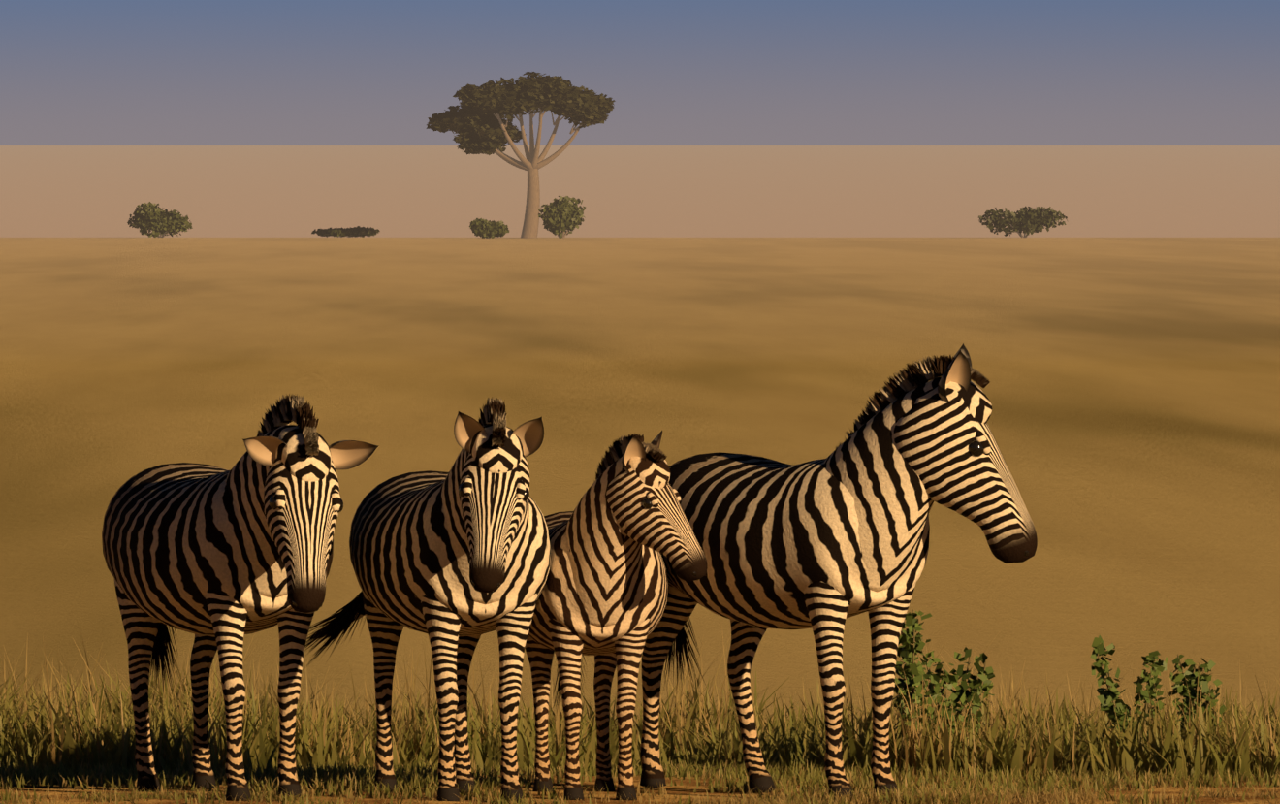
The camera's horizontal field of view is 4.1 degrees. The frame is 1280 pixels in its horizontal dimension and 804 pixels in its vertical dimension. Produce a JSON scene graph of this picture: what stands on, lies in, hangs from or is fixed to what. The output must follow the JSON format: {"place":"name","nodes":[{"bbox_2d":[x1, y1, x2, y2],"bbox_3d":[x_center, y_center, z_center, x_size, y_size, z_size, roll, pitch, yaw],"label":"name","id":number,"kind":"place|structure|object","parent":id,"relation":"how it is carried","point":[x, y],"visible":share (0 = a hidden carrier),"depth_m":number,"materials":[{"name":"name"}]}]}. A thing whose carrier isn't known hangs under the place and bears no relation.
{"place":"outdoors","nodes":[
{"label":"outdoors","id":0,"kind":"place"},
{"bbox_2d":[0,145,1279,803],"bbox_3d":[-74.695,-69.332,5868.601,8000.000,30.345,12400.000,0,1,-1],"label":"ground","id":1,"kind":"structure","parent":0,"point":[1117,334],"depth_m":266.61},
{"bbox_2d":[127,201,192,237],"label":"bush","id":2,"kind":"object","parent":1,"relation":"on","point":[156,220],"visible":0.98,"depth_m":893.62,"materials":[{"name":"green plant"}]},
{"bbox_2d":[101,393,378,800],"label":"zebra","id":3,"kind":"object","parent":1,"relation":"on","point":[213,559],"visible":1,"depth_m":68.82,"materials":[{"name":"multicoloured"}]},
{"bbox_2d":[311,225,380,237],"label":"bush","id":4,"kind":"object","parent":1,"relation":"on","point":[355,232],"visible":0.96,"depth_m":903.35,"materials":[{"name":"green plant"}]},
{"bbox_2d":[301,396,550,802],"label":"zebra","id":5,"kind":"object","parent":1,"relation":"on","point":[454,562],"visible":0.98,"depth_m":68.56,"materials":[{"name":"multicoloured"}]},
{"bbox_2d":[469,218,509,238],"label":"bush","id":6,"kind":"object","parent":1,"relation":"on","point":[485,228],"visible":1,"depth_m":878.77,"materials":[{"name":"green plant"}]},
{"bbox_2d":[425,71,615,237],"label":"acacia","id":7,"kind":"object","parent":1,"relation":"on","point":[477,123],"visible":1,"depth_m":888.69,"materials":[{"name":"green plant"}]},
{"bbox_2d":[538,195,585,238],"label":"bush","id":8,"kind":"object","parent":1,"relation":"on","point":[560,216],"visible":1,"depth_m":884.00,"materials":[{"name":"green plant"}]},
{"bbox_2d":[524,430,707,799],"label":"zebra","id":9,"kind":"object","parent":1,"relation":"on","point":[614,535],"visible":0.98,"depth_m":68.74,"materials":[{"name":"multicoloured"}]},
{"bbox_2d":[640,343,1037,799],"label":"zebra","id":10,"kind":"object","parent":1,"relation":"on","point":[823,549],"visible":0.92,"depth_m":68.61,"materials":[{"name":"multicoloured"}]},
{"bbox_2d":[978,205,1067,237],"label":"bush","id":11,"kind":"object","parent":1,"relation":"on","point":[1027,222],"visible":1,"depth_m":889.39,"materials":[{"name":"green plant"}]},
{"bbox_2d":[892,609,1226,769],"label":"weeds","id":12,"kind":"object","parent":1,"relation":"on","point":[908,652],"visible":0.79,"depth_m":72.21,"materials":[{"name":"green plant"}]},
{"bbox_2d":[0,625,1279,803],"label":"tall grass","id":13,"kind":"structure","parent":0,"point":[64,740],"depth_m":72.33,"materials":[{"name":"plant"}]},
{"bbox_2d":[0,782,1279,803],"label":"ground","id":14,"kind":"structure","parent":0,"point":[1043,798],"depth_m":68.62,"materials":[{"name":"brown soil"}]},
{"bbox_2d":[0,0,1279,145],"label":"sky","id":15,"kind":"structure","parent":0,"point":[73,72],"materials":[{"name":"blue"}]}
]}

